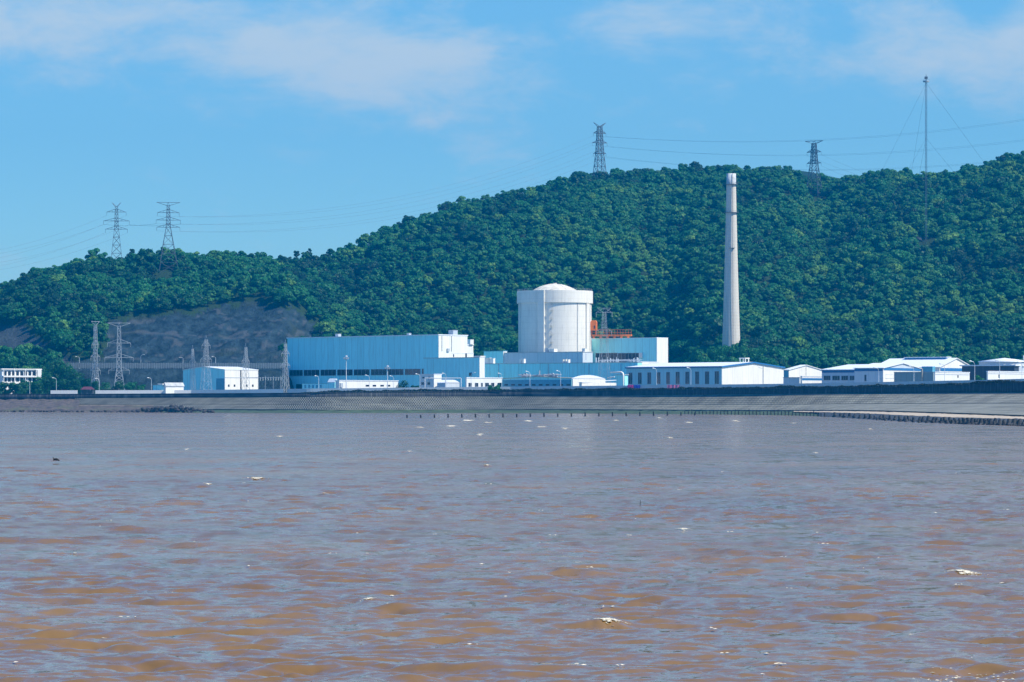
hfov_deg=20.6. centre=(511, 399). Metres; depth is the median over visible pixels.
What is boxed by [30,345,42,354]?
broadleaf tree
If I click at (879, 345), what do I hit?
broadleaf tree
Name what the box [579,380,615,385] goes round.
white canopy
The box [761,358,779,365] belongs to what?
broad tree
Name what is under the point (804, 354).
broadleaf tree
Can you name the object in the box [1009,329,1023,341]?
broadleaf tree
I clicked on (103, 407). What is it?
bank
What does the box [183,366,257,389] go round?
switchgear hall
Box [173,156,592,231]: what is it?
power line
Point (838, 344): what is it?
broadleaf tree
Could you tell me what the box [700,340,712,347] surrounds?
broadleaf tree
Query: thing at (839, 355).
broadleaf tree
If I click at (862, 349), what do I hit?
broadleaf tree
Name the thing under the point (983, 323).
broadleaf tree
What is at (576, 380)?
arched store
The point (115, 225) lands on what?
lattice pylon
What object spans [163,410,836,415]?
mud bank
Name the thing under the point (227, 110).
sky
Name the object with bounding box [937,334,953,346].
broadleaf tree
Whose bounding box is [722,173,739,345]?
chimney
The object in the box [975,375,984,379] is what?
garden shrub
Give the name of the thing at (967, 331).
broadleaf tree
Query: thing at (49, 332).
broadleaf tree
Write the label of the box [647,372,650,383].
window
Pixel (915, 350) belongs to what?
broadleaf tree
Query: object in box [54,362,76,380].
garden tree
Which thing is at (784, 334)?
broadleaf tree
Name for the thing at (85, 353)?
broadleaf tree
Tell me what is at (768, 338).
broadleaf tree
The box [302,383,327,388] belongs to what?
open rail shed
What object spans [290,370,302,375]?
window
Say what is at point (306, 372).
window
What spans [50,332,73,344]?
broadleaf tree
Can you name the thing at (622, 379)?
pump hut
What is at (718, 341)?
broadleaf tree
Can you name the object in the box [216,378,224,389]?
roller door
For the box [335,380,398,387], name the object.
long white block
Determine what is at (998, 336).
broadleaf tree
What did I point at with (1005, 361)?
low gabled warehouse
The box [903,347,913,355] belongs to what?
broadleaf tree
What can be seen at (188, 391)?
perimeter wall
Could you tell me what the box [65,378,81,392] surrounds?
garden tree
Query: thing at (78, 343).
broadleaf tree
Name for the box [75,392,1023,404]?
revetment
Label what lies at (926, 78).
radio mast
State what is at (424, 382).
two tone office
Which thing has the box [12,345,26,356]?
broadleaf tree
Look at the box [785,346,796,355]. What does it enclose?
broadleaf tree
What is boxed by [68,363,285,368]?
retaining fence
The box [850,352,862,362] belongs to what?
broadleaf tree
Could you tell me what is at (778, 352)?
broadleaf tree
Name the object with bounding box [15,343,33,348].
broadleaf tree
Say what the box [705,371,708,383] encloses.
window
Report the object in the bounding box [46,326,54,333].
broadleaf tree
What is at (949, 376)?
white wall building
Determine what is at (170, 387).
white shed
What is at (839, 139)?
power line
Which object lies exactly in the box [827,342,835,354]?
broadleaf tree
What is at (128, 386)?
garden shrub
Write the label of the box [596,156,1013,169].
power line
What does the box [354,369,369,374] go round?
window
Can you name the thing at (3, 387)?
garden tree
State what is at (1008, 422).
armour block
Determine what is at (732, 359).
broad tree
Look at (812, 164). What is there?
lattice pylon
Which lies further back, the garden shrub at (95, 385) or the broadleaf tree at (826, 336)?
the broadleaf tree at (826, 336)
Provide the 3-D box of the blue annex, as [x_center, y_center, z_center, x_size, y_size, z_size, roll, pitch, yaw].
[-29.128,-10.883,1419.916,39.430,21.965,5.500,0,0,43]
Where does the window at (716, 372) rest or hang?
in the gable hall
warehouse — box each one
[820,364,866,382]
[854,363,921,381]
[882,357,968,371]
[978,355,1023,370]
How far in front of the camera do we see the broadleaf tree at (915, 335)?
1581.61 m
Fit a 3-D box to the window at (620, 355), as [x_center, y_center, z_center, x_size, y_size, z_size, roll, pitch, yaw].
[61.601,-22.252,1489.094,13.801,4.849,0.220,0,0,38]
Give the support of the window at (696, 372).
in the gable hall
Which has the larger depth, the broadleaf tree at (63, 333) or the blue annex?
the broadleaf tree at (63, 333)
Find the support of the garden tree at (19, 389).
on the hill terrain
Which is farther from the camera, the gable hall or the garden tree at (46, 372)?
the garden tree at (46, 372)
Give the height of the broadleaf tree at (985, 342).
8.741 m
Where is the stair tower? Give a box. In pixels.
[467,339,473,352]
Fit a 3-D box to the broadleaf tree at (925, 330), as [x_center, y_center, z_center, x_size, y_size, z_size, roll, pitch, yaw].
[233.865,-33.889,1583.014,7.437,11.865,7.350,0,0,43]
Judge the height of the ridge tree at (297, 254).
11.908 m
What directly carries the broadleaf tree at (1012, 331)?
on the hill terrain
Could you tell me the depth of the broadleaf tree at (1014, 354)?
1541.12 m
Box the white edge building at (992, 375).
[986,371,1023,379]
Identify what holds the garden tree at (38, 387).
on the hill terrain
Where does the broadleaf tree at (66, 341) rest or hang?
on the hill terrain
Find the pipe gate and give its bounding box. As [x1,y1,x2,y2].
[425,378,461,386]
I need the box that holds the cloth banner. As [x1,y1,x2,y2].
[667,385,679,387]
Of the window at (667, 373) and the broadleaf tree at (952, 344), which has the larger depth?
the broadleaf tree at (952, 344)
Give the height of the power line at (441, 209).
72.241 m
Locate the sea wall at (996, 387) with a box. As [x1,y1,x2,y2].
[0,382,1023,399]
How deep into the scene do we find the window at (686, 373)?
1349.32 m
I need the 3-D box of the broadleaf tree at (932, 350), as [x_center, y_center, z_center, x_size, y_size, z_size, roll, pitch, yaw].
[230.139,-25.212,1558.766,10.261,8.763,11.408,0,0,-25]
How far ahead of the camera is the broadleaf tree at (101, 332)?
1552.32 m
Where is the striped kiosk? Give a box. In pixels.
[800,376,821,382]
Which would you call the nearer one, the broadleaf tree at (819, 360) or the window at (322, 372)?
the window at (322, 372)
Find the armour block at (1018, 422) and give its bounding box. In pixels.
[1014,419,1020,425]
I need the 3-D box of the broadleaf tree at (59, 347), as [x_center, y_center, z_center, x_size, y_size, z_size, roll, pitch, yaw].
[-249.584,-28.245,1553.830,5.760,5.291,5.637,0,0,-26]
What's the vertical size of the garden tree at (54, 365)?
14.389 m
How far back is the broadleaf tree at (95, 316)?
1585.25 m
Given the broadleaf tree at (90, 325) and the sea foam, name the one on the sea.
the sea foam
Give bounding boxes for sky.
[0,0,1023,282]
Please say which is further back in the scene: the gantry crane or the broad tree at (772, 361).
the broad tree at (772, 361)
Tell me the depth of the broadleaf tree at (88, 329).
1572.21 m
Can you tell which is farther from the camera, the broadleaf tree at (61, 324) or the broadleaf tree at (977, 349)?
the broadleaf tree at (61, 324)
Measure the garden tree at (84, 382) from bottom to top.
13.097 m
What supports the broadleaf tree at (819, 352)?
on the hill terrain
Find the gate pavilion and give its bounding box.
[81,387,94,393]
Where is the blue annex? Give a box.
[424,356,484,386]
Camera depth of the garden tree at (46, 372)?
1477.20 m
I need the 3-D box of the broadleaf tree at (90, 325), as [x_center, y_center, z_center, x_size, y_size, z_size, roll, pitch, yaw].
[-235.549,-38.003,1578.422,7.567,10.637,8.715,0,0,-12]
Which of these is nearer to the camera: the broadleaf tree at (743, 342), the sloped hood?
the sloped hood
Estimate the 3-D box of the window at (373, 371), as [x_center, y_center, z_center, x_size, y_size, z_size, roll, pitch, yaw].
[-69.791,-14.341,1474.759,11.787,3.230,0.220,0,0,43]
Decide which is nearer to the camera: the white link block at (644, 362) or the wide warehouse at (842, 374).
the wide warehouse at (842, 374)
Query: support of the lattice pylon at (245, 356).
on the hill terrain
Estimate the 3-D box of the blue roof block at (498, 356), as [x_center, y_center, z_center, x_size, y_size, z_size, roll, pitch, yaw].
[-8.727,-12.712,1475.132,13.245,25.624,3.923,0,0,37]
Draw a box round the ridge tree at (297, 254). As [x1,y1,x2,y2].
[293,250,299,258]
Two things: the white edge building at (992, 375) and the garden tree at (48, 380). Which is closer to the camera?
the white edge building at (992, 375)
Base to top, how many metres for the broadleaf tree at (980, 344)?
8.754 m
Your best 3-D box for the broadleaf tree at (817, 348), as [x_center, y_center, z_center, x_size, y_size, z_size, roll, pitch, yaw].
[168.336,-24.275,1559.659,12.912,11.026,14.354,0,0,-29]
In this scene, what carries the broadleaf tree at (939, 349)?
on the hill terrain
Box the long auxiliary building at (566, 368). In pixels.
[485,357,641,382]
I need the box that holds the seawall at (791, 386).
[301,380,1023,392]
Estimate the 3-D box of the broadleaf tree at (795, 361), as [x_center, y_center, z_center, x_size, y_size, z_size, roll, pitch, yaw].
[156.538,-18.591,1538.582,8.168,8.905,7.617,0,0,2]
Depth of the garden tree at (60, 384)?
1437.75 m
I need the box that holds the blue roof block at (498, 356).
[484,351,506,362]
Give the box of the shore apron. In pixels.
[794,411,1023,418]
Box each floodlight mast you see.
[343,355,348,387]
[385,365,389,387]
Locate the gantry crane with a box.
[590,320,631,337]
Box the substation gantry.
[248,372,283,388]
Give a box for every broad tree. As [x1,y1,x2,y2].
[696,354,709,361]
[706,345,728,361]
[718,344,741,361]
[725,356,742,361]
[734,345,755,361]
[749,348,767,362]
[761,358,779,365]
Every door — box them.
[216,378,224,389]
[296,384,301,388]
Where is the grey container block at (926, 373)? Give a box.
[894,366,934,381]
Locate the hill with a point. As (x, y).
(805, 173)
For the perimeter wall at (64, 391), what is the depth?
1404.00 m
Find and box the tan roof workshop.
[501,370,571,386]
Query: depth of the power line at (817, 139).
1975.64 m
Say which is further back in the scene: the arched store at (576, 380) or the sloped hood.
the sloped hood
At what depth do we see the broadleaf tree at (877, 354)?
1547.15 m
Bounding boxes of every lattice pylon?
[90,321,100,387]
[103,204,129,259]
[104,323,133,389]
[157,202,180,270]
[190,345,195,389]
[200,336,211,389]
[241,345,249,388]
[281,340,289,392]
[592,122,606,176]
[596,308,611,382]
[805,140,822,197]
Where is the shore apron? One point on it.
(945, 415)
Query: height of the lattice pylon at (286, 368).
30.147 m
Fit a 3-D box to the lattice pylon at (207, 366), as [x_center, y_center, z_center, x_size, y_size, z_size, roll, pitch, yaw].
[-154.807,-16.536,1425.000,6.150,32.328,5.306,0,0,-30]
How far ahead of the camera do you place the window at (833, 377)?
1255.56 m
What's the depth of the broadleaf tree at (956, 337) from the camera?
1571.69 m
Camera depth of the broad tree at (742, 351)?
1516.85 m
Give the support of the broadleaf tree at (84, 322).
on the hill terrain
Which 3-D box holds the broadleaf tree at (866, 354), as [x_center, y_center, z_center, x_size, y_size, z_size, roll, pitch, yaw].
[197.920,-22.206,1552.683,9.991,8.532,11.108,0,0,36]
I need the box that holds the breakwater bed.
[819,412,1022,422]
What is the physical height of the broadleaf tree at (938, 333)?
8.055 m
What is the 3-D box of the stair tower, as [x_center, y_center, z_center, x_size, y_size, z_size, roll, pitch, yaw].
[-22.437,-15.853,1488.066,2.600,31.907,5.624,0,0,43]
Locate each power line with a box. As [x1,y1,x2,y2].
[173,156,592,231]
[179,137,603,216]
[189,158,601,231]
[197,150,596,224]
[593,140,1017,154]
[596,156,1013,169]
[601,119,1022,140]
[607,122,1010,141]
[621,141,1019,155]
[621,158,1013,169]
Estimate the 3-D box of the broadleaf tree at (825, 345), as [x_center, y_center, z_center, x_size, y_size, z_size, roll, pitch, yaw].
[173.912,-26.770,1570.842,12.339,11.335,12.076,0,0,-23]
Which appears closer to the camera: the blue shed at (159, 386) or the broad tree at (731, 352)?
the blue shed at (159, 386)
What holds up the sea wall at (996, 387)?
on the revetment at (891, 398)
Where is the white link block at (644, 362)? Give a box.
[631,361,658,364]
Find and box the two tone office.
[419,374,441,386]
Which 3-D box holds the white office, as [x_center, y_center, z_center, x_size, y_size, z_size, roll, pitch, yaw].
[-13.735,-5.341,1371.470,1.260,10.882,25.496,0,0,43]
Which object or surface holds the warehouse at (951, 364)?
on the hill terrain
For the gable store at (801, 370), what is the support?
on the hill terrain
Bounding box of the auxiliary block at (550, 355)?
[504,348,592,362]
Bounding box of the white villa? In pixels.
[0,368,41,393]
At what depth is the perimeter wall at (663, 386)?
1301.33 m
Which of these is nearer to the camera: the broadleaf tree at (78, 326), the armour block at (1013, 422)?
the armour block at (1013, 422)
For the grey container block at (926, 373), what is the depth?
1168.54 m
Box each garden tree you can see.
[0,357,16,368]
[0,382,7,393]
[6,382,15,393]
[14,383,27,393]
[19,354,37,366]
[20,379,31,393]
[29,382,44,393]
[35,365,52,377]
[39,375,55,393]
[42,357,65,380]
[52,378,69,389]
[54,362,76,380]
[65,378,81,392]
[66,370,84,386]
[78,377,90,393]
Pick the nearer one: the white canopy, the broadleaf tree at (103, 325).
the white canopy
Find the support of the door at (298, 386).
in the turbine hall
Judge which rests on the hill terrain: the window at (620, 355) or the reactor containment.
the reactor containment
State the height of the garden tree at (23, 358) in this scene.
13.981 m
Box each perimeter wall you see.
[51,390,77,393]
[95,389,283,393]
[287,379,1023,392]
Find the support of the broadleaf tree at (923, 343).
on the hill terrain
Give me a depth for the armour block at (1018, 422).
641.90 m
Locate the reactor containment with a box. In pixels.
[517,283,592,351]
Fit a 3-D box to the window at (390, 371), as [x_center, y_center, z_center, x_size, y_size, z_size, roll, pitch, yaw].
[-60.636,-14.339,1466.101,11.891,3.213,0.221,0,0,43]
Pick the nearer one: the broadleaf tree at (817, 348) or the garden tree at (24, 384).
the garden tree at (24, 384)
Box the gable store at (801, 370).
[783,365,821,376]
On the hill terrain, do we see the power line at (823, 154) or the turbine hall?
the turbine hall
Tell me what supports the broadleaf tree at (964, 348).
on the hill terrain
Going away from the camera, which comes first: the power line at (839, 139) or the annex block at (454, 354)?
the annex block at (454, 354)
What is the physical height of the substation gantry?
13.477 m
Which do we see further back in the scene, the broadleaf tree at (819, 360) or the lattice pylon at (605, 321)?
the broadleaf tree at (819, 360)
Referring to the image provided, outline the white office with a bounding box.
[465,377,501,386]
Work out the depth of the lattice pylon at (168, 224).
1765.04 m
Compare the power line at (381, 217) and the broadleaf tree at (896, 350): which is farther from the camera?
the power line at (381, 217)
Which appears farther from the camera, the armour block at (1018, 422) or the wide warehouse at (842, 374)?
the wide warehouse at (842, 374)
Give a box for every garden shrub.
[90,381,102,393]
[101,382,111,389]
[110,380,123,389]
[123,381,137,389]
[135,384,145,389]
[395,380,408,387]
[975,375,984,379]
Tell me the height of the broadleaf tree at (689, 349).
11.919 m
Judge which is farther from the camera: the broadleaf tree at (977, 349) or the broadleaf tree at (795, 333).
the broadleaf tree at (795, 333)
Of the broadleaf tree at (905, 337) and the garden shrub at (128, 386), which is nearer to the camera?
the garden shrub at (128, 386)
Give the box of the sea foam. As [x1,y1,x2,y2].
[15,417,1013,681]
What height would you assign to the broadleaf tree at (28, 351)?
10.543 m
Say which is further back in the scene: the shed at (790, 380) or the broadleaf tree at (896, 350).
the broadleaf tree at (896, 350)
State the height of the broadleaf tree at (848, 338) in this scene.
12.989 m
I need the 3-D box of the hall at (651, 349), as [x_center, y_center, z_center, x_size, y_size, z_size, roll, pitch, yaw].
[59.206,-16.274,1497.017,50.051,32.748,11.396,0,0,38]
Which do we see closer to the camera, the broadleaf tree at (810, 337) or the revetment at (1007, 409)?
the revetment at (1007, 409)
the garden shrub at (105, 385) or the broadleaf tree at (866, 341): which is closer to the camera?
the garden shrub at (105, 385)
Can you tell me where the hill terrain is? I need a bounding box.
[0,178,1023,405]
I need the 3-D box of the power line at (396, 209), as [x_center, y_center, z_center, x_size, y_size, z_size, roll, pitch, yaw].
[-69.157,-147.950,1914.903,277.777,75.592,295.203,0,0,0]
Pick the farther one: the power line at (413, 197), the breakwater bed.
the power line at (413, 197)
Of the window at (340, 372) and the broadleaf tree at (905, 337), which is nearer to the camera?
the window at (340, 372)
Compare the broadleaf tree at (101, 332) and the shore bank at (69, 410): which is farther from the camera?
the broadleaf tree at (101, 332)
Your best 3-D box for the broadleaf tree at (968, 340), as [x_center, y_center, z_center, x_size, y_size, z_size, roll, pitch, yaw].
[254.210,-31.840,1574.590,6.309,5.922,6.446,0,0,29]
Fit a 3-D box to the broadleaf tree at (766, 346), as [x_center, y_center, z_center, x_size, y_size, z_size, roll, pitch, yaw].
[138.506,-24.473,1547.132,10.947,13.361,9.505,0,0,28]
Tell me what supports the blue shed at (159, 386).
on the hill terrain
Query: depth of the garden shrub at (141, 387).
1409.42 m
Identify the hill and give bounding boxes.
[801,171,837,178]
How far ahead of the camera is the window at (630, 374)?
1373.42 m
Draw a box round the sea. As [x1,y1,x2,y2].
[0,410,1023,681]
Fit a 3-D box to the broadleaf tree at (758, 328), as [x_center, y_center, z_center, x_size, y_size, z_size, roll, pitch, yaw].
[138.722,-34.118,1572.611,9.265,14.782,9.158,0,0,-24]
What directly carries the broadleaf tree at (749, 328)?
on the hill terrain
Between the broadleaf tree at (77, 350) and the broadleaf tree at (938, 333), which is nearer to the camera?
the broadleaf tree at (77, 350)
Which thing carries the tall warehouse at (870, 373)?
on the hill terrain
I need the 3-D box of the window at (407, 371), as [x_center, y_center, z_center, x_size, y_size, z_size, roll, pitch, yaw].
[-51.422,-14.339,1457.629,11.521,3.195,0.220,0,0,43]
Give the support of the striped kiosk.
on the hill terrain
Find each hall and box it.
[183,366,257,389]
[286,330,467,388]
[591,337,667,362]
[625,358,784,384]
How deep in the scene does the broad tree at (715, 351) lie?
1514.39 m
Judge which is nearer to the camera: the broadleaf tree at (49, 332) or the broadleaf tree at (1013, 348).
the broadleaf tree at (1013, 348)
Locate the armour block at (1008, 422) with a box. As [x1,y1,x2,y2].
[1005,419,1010,425]
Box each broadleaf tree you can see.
[1,345,12,353]
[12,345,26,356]
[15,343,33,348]
[26,348,44,357]
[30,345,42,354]
[38,348,46,356]
[44,330,53,339]
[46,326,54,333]
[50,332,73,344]
[51,328,73,337]
[54,320,68,331]
[55,344,64,349]
[56,332,70,345]
[57,336,75,351]
[71,347,82,354]
[73,340,85,347]
[74,323,84,331]
[80,319,90,327]
[81,351,89,358]
[85,322,97,328]
[85,326,92,333]
[85,336,99,345]
[90,312,103,324]
[94,327,109,348]
[97,323,108,330]
[686,345,699,355]
[689,347,710,357]
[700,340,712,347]
[708,331,720,341]
[715,338,721,343]
[739,339,749,347]
[744,324,755,336]
[744,337,763,347]
[751,325,765,337]
[757,328,770,336]
[757,343,773,349]
[759,333,780,345]
[765,327,776,333]
[769,341,779,346]
[769,347,789,361]
[773,338,787,345]
[779,331,791,337]
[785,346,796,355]
[787,336,807,348]
[791,331,805,338]
[791,343,809,349]
[791,349,813,359]
[791,358,801,366]
[805,333,815,343]
[807,346,827,354]
[810,354,826,368]
[811,342,820,346]
[812,348,825,355]
[817,342,831,353]
[820,330,834,342]
[826,347,834,353]
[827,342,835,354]
[834,341,842,348]
[834,353,853,359]
[835,347,850,352]
[840,334,858,344]
[841,343,851,350]
[849,342,859,350]
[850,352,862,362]
[856,345,869,352]
[860,336,875,351]
[863,352,869,356]
[869,347,891,356]
[870,343,886,350]
[870,351,883,357]
[874,337,883,344]
[881,334,900,351]
[892,346,903,353]
[899,335,909,344]
[900,339,909,347]
[902,328,917,344]
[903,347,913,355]
[909,332,923,341]
[911,338,922,346]
[912,347,918,355]
[917,346,930,355]
[919,341,929,346]
[921,329,931,339]
[922,346,937,354]
[923,331,934,342]
[928,339,944,346]
[933,346,947,353]
[934,331,941,337]
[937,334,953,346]
[944,341,961,352]
[946,328,963,335]
[950,349,961,357]
[952,333,960,341]
[957,338,965,345]
[959,345,969,354]
[963,328,975,335]
[964,337,972,343]
[968,333,975,340]
[968,346,980,352]
[969,349,975,354]
[974,320,991,331]
[974,329,992,340]
[976,342,983,349]
[980,339,992,347]
[980,344,998,354]
[990,332,1002,343]
[991,340,999,346]
[992,328,1011,339]
[993,322,1004,328]
[997,344,1007,351]
[998,322,1009,328]
[1007,343,1022,353]
[1008,329,1019,343]
[1008,350,1019,357]
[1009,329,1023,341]
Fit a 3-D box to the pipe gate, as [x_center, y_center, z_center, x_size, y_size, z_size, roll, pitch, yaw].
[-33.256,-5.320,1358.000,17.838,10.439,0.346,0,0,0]
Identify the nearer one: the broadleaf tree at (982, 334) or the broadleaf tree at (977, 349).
the broadleaf tree at (977, 349)
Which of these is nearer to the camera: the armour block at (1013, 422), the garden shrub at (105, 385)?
the armour block at (1013, 422)
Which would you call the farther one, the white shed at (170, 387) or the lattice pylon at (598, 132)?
the lattice pylon at (598, 132)
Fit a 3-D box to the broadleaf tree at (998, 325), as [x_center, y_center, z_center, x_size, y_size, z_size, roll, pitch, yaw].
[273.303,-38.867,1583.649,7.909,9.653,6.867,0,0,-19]
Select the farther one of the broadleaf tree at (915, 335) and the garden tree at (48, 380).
the broadleaf tree at (915, 335)
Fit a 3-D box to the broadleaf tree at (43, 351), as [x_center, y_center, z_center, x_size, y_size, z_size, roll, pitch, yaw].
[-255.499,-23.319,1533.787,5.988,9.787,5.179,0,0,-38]
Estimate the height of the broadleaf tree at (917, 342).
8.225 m
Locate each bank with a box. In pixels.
[0,399,78,410]
[1,410,160,412]
[79,405,159,409]
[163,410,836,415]
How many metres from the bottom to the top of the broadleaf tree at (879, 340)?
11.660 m
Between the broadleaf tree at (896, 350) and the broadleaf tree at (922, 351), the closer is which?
the broadleaf tree at (922, 351)
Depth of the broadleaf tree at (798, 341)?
1562.98 m
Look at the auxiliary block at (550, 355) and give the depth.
1453.44 m
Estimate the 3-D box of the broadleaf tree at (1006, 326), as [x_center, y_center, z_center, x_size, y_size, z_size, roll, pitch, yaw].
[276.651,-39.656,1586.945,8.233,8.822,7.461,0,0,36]
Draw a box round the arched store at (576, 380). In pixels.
[572,375,604,385]
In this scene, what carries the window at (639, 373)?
in the gable hall
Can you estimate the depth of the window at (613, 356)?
1497.40 m
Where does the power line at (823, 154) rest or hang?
attached to the lattice pylon at (598, 132)
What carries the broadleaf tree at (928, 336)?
on the hill terrain
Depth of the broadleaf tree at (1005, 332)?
1565.46 m
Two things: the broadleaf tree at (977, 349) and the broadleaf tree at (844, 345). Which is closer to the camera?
the broadleaf tree at (977, 349)
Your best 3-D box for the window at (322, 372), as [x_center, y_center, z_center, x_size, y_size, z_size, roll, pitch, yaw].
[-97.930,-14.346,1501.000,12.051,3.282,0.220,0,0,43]
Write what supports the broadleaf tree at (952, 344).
on the hill terrain
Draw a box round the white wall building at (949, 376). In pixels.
[934,372,969,380]
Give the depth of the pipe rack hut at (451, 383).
1365.01 m
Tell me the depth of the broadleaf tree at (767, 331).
1573.83 m
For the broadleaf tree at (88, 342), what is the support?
on the hill terrain
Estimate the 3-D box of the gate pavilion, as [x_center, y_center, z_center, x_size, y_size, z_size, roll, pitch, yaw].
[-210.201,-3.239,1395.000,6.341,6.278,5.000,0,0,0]
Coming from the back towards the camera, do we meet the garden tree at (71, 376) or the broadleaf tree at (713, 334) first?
the broadleaf tree at (713, 334)
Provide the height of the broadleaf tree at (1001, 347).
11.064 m
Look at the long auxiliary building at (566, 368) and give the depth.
1420.29 m
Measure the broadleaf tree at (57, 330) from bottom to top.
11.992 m
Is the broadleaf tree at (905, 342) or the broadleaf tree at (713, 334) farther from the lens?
the broadleaf tree at (713, 334)
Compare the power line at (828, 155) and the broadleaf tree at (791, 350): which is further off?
the power line at (828, 155)
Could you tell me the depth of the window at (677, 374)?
1353.45 m
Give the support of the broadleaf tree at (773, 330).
on the hill terrain
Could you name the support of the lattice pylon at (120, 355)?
on the hill terrain
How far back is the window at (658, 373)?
1361.23 m
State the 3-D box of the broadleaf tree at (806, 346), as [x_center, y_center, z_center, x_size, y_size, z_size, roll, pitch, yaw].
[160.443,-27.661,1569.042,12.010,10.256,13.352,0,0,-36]
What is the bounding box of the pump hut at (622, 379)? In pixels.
[607,371,628,385]
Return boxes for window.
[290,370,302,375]
[304,370,319,375]
[320,369,335,375]
[337,369,352,375]
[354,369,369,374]
[371,369,386,374]
[388,369,403,374]
[405,369,420,374]
[595,353,617,361]
[618,353,638,361]
[629,373,631,383]
[638,372,641,383]
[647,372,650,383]
[657,372,660,383]
[666,372,669,383]
[675,372,679,383]
[685,372,688,383]
[695,371,698,383]
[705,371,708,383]
[715,371,718,383]
[832,376,839,379]
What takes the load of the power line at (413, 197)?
attached to the lattice pylon at (598, 132)
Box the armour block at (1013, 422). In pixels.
[1010,419,1015,425]
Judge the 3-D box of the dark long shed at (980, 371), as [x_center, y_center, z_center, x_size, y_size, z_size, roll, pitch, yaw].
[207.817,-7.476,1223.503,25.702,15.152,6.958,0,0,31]
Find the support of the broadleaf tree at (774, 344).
on the hill terrain
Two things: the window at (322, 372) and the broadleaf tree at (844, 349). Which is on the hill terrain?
the broadleaf tree at (844, 349)
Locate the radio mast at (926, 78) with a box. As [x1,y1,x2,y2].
[842,76,1015,249]
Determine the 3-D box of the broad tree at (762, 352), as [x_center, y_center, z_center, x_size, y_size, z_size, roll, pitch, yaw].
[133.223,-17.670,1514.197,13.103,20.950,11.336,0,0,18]
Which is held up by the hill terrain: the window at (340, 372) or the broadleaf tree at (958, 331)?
the broadleaf tree at (958, 331)
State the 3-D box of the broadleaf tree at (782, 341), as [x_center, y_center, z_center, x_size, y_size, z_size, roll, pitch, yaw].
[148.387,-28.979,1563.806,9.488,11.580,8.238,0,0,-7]
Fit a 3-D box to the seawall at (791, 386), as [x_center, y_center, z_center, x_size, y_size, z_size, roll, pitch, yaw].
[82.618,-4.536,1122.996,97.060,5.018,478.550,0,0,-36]
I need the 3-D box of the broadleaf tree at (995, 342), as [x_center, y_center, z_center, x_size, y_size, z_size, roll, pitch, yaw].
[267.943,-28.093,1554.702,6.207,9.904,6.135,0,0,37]
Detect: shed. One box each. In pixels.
[153,383,163,389]
[163,383,184,392]
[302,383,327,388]
[783,377,800,383]
[960,365,1020,379]
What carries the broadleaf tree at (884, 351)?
on the hill terrain
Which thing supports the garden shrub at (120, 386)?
on the hill terrain
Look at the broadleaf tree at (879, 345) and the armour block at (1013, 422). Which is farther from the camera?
the broadleaf tree at (879, 345)
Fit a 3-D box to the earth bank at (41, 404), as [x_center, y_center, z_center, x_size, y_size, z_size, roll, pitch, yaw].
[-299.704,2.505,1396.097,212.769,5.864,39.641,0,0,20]
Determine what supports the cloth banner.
attached to the perimeter wall at (663, 386)
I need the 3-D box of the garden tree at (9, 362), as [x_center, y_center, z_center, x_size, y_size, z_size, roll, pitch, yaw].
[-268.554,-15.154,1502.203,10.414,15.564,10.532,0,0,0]
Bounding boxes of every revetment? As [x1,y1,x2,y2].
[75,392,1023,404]
[153,403,1023,416]
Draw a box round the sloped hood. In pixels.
[327,378,336,387]
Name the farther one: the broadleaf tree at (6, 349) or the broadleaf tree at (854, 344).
the broadleaf tree at (854, 344)
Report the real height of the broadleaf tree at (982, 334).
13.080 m
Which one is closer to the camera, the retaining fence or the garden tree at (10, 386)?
the garden tree at (10, 386)
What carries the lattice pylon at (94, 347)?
on the hill terrain
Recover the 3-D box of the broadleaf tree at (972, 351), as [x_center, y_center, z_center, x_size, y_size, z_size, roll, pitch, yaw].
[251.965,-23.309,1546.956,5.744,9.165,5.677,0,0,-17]
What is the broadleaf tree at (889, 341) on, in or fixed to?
on the hill terrain
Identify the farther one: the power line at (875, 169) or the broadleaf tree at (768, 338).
the power line at (875, 169)
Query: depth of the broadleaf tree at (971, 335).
1576.45 m
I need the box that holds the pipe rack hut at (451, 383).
[437,380,459,386]
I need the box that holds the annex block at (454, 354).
[452,352,473,356]
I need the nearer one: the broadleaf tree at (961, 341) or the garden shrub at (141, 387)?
the garden shrub at (141, 387)
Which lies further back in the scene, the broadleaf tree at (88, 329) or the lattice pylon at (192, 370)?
the broadleaf tree at (88, 329)
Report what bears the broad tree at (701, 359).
on the hill terrain
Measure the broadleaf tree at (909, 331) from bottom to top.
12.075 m

